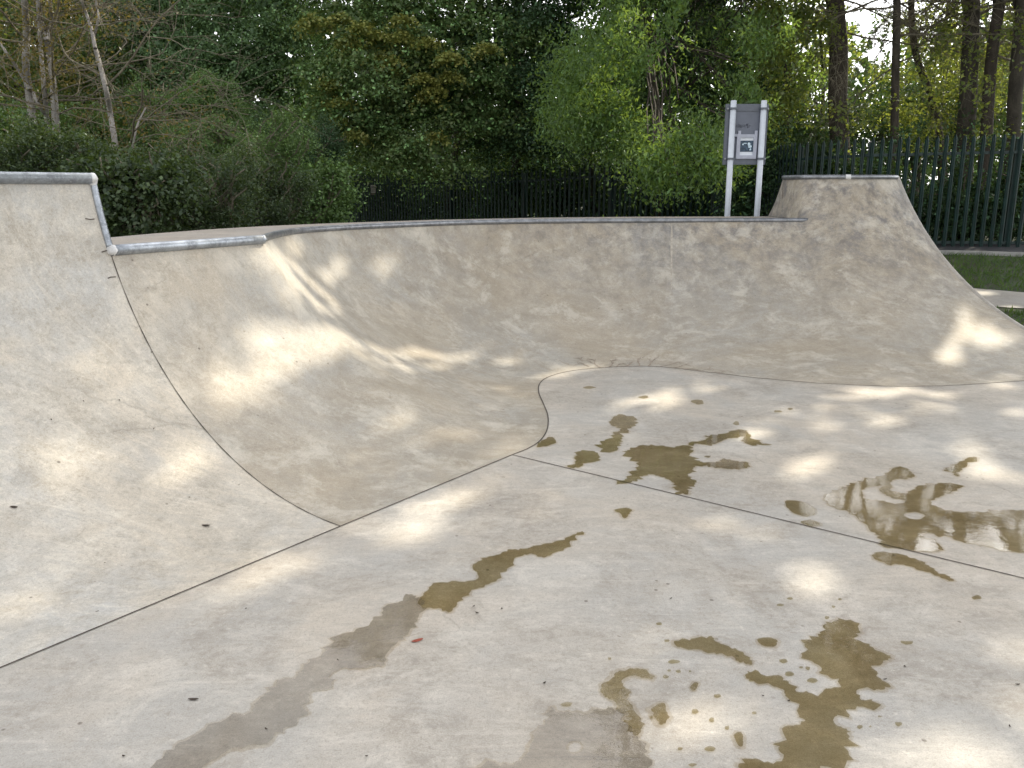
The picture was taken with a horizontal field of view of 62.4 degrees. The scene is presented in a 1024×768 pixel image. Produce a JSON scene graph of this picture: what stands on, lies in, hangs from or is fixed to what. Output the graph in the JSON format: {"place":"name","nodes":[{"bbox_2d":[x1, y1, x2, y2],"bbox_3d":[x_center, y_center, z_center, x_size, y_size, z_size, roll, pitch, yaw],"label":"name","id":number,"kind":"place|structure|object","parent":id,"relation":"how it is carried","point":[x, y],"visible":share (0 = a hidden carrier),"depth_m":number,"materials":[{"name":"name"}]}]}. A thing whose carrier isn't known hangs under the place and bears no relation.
{"place":"outdoors","nodes":[
{"label":"outdoors","id":0,"kind":"place"},
{"bbox_2d":[0,366,1023,767],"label":"skatepark floor","id":1,"kind":"structure","parent":0,"point":[596,526],"depth_m":3.04,"materials":[{"name":"concrete"}]},
{"bbox_2d":[30,0,1022,183],"label":"sky","id":2,"kind":"structure","parent":0,"point":[866,24],"materials":[{"name":"white"}]},
{"bbox_2d":[161,208,1023,415],"bbox_3d":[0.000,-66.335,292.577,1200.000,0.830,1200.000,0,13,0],"label":"ground","id":3,"kind":"structure","parent":0,"point":[987,286],"depth_m":12.11,"materials":[{"name":"green plant"}]},
{"bbox_2d":[0,90,67,145],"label":"shrub","id":4,"kind":"object","parent":3,"relation":"on","point":[18,109],"visible":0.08,"depth_m":13.21,"materials":[{"name":"green plant"}]},
{"bbox_2d":[0,105,127,172],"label":"shrub","id":5,"kind":"object","parent":3,"relation":"on","point":[39,151],"visible":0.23,"depth_m":8.69,"materials":[{"name":"green plant"}]},
{"bbox_2d":[0,90,140,236],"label":"shrub","id":6,"kind":"object","parent":3,"relation":"on","point":[69,122],"visible":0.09,"depth_m":12.98,"materials":[{"name":"green plant"}]},
{"bbox_2d":[0,0,152,131],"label":"woodland tree","id":7,"kind":"object","parent":3,"relation":"on","point":[11,82],"visible":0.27,"depth_m":19.75,"materials":[{"name":"green plant"}]},
{"bbox_2d":[0,0,244,156],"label":"bare tree","id":8,"kind":"object","parent":3,"relation":"on","point":[24,74],"visible":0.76,"depth_m":11.89,"materials":[{"name":"grey plant"}]},
{"bbox_2d":[48,141,218,236],"bbox_3d":[-4.046,-1.394,9.161,1.748,2.411,1.896,-4,14,-17],"label":"shrub","id":9,"kind":"object","parent":3,"relation":"on","point":[135,196],"visible":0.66,"depth_m":8.61,"materials":[{"name":"green plant"}]},
{"bbox_2d":[3,0,300,229],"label":"woodland tree","id":10,"kind":"object","parent":3,"relation":"on","point":[160,42],"visible":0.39,"depth_m":19.89,"materials":[{"name":"green plant"}]},
{"bbox_2d":[0,0,334,185],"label":"bare tree","id":11,"kind":"object","parent":3,"relation":"on","point":[110,110],"visible":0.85,"depth_m":11.05,"materials":[{"name":"grey plant"}]},
{"bbox_2d":[0,172,339,666],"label":"quarter pipe","id":12,"kind":"object","parent":3,"relation":"on","point":[99,476],"visible":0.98,"depth_m":3.95,"materials":[{"name":"concrete"}]},
{"bbox_2d":[0,0,346,164],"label":"woodland tree","id":13,"kind":"object","parent":3,"relation":"on","point":[128,92],"visible":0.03,"depth_m":26.75,"materials":[{"name":"green plant"}]},
{"bbox_2d":[107,66,258,227],"bbox_3d":[-5.221,-3.187,13.812,2.060,3.911,2.458,9,16,33],"label":"shrub","id":14,"kind":"object","parent":3,"relation":"on","point":[210,92],"visible":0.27,"depth_m":13.30,"materials":[{"name":"green plant"}]},
{"bbox_2d":[117,136,278,231],"bbox_3d":[-3.677,-1.693,10.111,1.977,2.488,1.730,0,13,0],"label":"shrub","id":15,"kind":"object","parent":3,"relation":"on","point":[225,213],"visible":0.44,"depth_m":9.82,"materials":[{"name":"green plant"}]},
{"bbox_2d":[152,97,331,230],"bbox_3d":[-4.034,-2.627,12.747,2.680,3.318,2.039,0,13,0],"label":"shrub","id":16,"kind":"object","parent":3,"relation":"on","point":[282,144],"visible":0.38,"depth_m":12.30,"materials":[{"name":"green plant"}]},
{"bbox_2d":[139,0,363,183],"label":"woodland tree","id":17,"kind":"object","parent":3,"relation":"on","point":[267,29],"visible":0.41,"depth_m":20.18,"materials":[{"name":"green plant"}]},
{"bbox_2d":[192,139,331,227],"bbox_3d":[-3.400,-2.021,11.596,2.124,2.595,1.733,0,13,0],"label":"shrub","id":18,"kind":"object","parent":3,"relation":"on","point":[285,185],"visible":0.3,"depth_m":11.21,"materials":[{"name":"green plant"}]},
{"bbox_2d":[242,107,356,222],"bbox_3d":[-3.726,-3.434,15.960,2.017,3.484,2.538,5,14,19],"label":"shrub","id":19,"kind":"object","parent":3,"relation":"on","point":[330,133],"visible":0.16,"depth_m":15.26,"materials":[{"name":"green plant"}]},
{"bbox_2d":[275,149,369,224],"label":"shrub","id":20,"kind":"object","parent":3,"relation":"on","point":[338,195],"visible":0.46,"depth_m":12.50,"materials":[{"name":"green plant"}]},
{"bbox_2d":[257,0,567,219],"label":"maple tree","id":21,"kind":"object","parent":3,"relation":"on","point":[425,77],"visible":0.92,"depth_m":17.50,"materials":[{"name":"green plant"}]},
{"bbox_2d":[344,170,520,222],"bbox_3d":[-4.127,-5.861,28.047,12.528,2.246,0.183,13,18,43],"label":"palisade fence","id":22,"kind":"object","parent":3,"relation":"on","point":[451,207],"visible":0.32,"depth_m":26.06,"materials":[{"name":"metal"}]},
{"bbox_2d":[371,185,375,194],"bbox_3d":[-4.649,-6.491,28.259,0.265,0.318,0.010,13,18,43],"label":"notice plate","id":23,"kind":"object","parent":22,"relation":"attached to","point":[373,191],"visible":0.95,"depth_m":28.25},
{"bbox_2d":[0,0,1023,221],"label":"woods","id":24,"kind":"object","parent":3,"relation":"on","point":[862,86],"visible":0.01,"depth_m":36.13,"materials":[{"name":"green plant"}]},
{"bbox_2d":[435,0,634,217],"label":"woodland tree","id":25,"kind":"object","parent":3,"relation":"on","point":[528,8],"visible":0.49,"depth_m":18.84,"materials":[{"name":"green plant"}]},
{"bbox_2d":[106,174,1023,525],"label":"skate bowl","id":26,"kind":"object","parent":3,"relation":"on","point":[340,374],"visible":1,"depth_m":7.34,"materials":[{"name":"concrete"}]},
{"bbox_2d":[339,103,829,222],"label":"undergrowth","id":27,"kind":"object","parent":3,"relation":"on","point":[529,167],"visible":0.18,"depth_m":24.89,"materials":[{"name":"green plant"}]},
{"bbox_2d":[520,31,656,212],"bbox_3d":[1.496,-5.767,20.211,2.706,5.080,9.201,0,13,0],"label":"woodland tree","id":28,"kind":"object","parent":3,"relation":"on","point":[549,138],"visible":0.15,"depth_m":16.98,"materials":[{"name":"green plant"}]},
{"bbox_2d":[521,143,796,217],"bbox_3d":[3.752,-4.414,20.742,2.166,2.484,9.107,-9,16,-35],"label":"palisade fence","id":29,"kind":"object","parent":3,"relation":"on","point":[524,197],"visible":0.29,"depth_m":22.16,"materials":[{"name":"metal"}]},
{"bbox_2d":[512,0,818,177],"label":"woodland tree","id":30,"kind":"object","parent":3,"relation":"on","point":[728,67],"visible":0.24,"depth_m":20.14,"materials":[{"name":"green plant"}]},
{"bbox_2d":[512,0,827,216],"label":"ash tree","id":31,"kind":"object","parent":3,"relation":"on","point":[662,166],"visible":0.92,"depth_m":14.08,"materials":[{"name":"green plant"}]},
{"bbox_2d":[722,100,768,215],"bbox_3d":[2.907,-2.243,10.686,0.530,2.558,0.120,0,13,0],"label":"signboard","id":32,"kind":"object","parent":3,"relation":"on","point":[745,134],"visible":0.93,"depth_m":10.51,"materials":[{"name":"paint"}]},
{"bbox_2d":[696,125,808,216],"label":"hedge bush","id":33,"kind":"object","parent":3,"relation":"on","point":[738,207],"visible":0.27,"depth_m":17.80,"materials":[{"name":"green plant"}]},
{"bbox_2d":[707,0,827,197],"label":"woodland tree","id":34,"kind":"object","parent":3,"relation":"on","point":[813,78],"visible":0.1,"depth_m":20.28,"materials":[{"name":"green plant"}]},
{"bbox_2d":[738,0,826,142],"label":"woodland tree","id":35,"kind":"object","parent":3,"relation":"on","point":[781,21],"visible":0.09,"depth_m":19.55,"materials":[{"name":"green plant"}]},
{"bbox_2d":[741,110,843,217],"bbox_3d":[6.048,-4.114,17.551,2.639,3.007,1.881,0,13,0],"label":"hedge bush","id":36,"kind":"object","parent":3,"relation":"on","point":[769,164],"visible":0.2,"depth_m":17.32,"materials":[{"name":"green plant"}]},
{"bbox_2d":[769,74,868,155],"bbox_3d":[7.573,-6.251,22.210,3.260,4.353,3.423,0,13,0],"label":"woodland tree","id":37,"kind":"object","parent":3,"relation":"on","point":[819,133],"visible":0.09,"depth_m":21.57,"materials":[{"name":"green plant"}]},
{"bbox_2d":[769,0,870,127],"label":"woodland tree","id":38,"kind":"object","parent":3,"relation":"on","point":[823,67],"visible":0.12,"depth_m":23.37,"materials":[{"name":"green plant"}]},
{"bbox_2d":[636,0,1023,166],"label":"woodland tree","id":39,"kind":"object","parent":3,"relation":"on","point":[812,34],"visible":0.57,"depth_m":16.92,"materials":[{"name":"green plant"}]},
{"bbox_2d":[809,138,911,186],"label":"hedge bush","id":40,"kind":"object","parent":3,"relation":"on","point":[848,167],"visible":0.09,"depth_m":16.94,"materials":[{"name":"green plant"}]},
{"bbox_2d":[702,0,1023,231],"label":"woodland tree","id":41,"kind":"object","parent":3,"relation":"on","point":[936,115],"visible":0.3,"depth_m":18.48,"materials":[{"name":"green plant"}]},
{"bbox_2d":[816,73,949,172],"bbox_3d":[9.203,-5.769,21.291,3.140,3.778,2.764,4,14,17],"label":"woodland tree","id":42,"kind":"object","parent":3,"relation":"on","point":[882,130],"visible":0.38,"depth_m":20.75,"materials":[{"name":"green plant"}]},
{"bbox_2d":[759,0,1023,172],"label":"woodland tree","id":43,"kind":"object","parent":3,"relation":"on","point":[894,103],"visible":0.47,"depth_m":16.86,"materials":[{"name":"green plant"}]},
{"bbox_2d":[774,0,1023,238],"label":"woodland tree","id":44,"kind":"object","parent":3,"relation":"on","point":[1015,93],"visible":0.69,"depth_m":16.74,"materials":[{"name":"green plant"}]},
{"bbox_2d":[796,133,1023,246],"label":"palisade fence","id":45,"kind":"object","parent":3,"relation":"on","point":[1010,198],"visible":0.67,"depth_m":15.10,"materials":[{"name":"metal"}]},
{"bbox_2d":[847,115,974,238],"bbox_3d":[7.552,-3.640,16.422,2.535,3.030,1.869,0,13,0],"label":"hedge bush","id":46,"kind":"object","parent":3,"relation":"on","point":[908,130],"visible":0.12,"depth_m":16.09,"materials":[{"name":"green plant"}]},
{"bbox_2d":[822,0,1012,200],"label":"woodland tree","id":47,"kind":"object","parent":3,"relation":"on","point":[970,62],"visible":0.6,"depth_m":17.07,"materials":[{"name":"green plant"}]},
{"bbox_2d":[860,5,982,192],"bbox_3d":[10.980,-7.264,22.975,3.229,5.888,3.932,0,13,0],"label":"woodland tree","id":48,"kind":"object","parent":3,"relation":"on","point":[902,83],"visible":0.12,"depth_m":22.88,"materials":[{"name":"green plant"}]},
{"bbox_2d":[850,81,997,202],"bbox_3d":[10.573,-6.000,22.230,3.537,3.763,3.046,0,13,0],"label":"woodland tree","id":49,"kind":"object","parent":3,"relation":"on","point":[912,158],"visible":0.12,"depth_m":22.00,"materials":[{"name":"green plant"}]},
{"bbox_2d":[866,0,1023,232],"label":"woodland tree","id":50,"kind":"object","parent":3,"relation":"on","point":[994,44],"visible":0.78,"depth_m":16.84,"materials":[{"name":"green plant"}]},
{"bbox_2d":[892,0,1009,175],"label":"woodland tree","id":51,"kind":"object","parent":3,"relation":"on","point":[946,173],"visible":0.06,"depth_m":24.55,"materials":[{"name":"green plant"}]},
{"bbox_2d":[901,44,1023,155],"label":"woodland tree","id":52,"kind":"object","parent":3,"relation":"on","point":[995,105],"visible":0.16,"depth_m":21.08,"materials":[{"name":"green plant"}]},
{"bbox_2d":[906,136,1023,240],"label":"hedge bush","id":53,"kind":"object","parent":3,"relation":"on","point":[952,205],"visible":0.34,"depth_m":15.86,"materials":[{"name":"green plant"}]},
{"bbox_2d":[929,130,1023,240],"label":"hedge bush","id":54,"kind":"object","parent":3,"relation":"on","point":[999,211],"visible":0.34,"depth_m":15.61,"materials":[{"name":"green plant"}]},
{"bbox_2d":[940,250,1023,256],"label":"kerb","id":55,"kind":"structure","parent":3,"relation":"on","point":[991,253],"depth_m":14.01,"materials":[{"name":"concrete"}]},
{"bbox_2d":[943,251,1023,324],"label":"grass","id":56,"kind":"structure","parent":3,"relation":"on","point":[974,272],"depth_m":12.26,"materials":[{"name":"green plant"}]},
{"bbox_2d":[949,40,1023,172],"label":"woodland tree","id":57,"kind":"object","parent":3,"relation":"on","point":[998,128],"visible":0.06,"depth_m":21.13,"materials":[{"name":"green plant"}]},
{"bbox_2d":[981,3,1014,76],"bbox_3d":[14.446,-7.941,23.901,2.756,6.715,3.377,0,13,0],"label":"woodland tree","id":58,"kind":"object","parent":3,"relation":"on","point":[1005,35],"visible":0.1,"depth_m":23.58,"materials":[{"name":"green plant"}]},
{"bbox_2d":[937,244,1023,251],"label":"tarmac path","id":59,"kind":"structure","parent":0,"point":[994,247],"depth_m":14.92,"materials":[{"name":"grey asphalt"}]},
{"bbox_2d":[974,288,1023,307],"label":"footpath","id":60,"kind":"structure","parent":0,"point":[999,298],"depth_m":10.21,"materials":[{"name":"concrete"}]}
]}

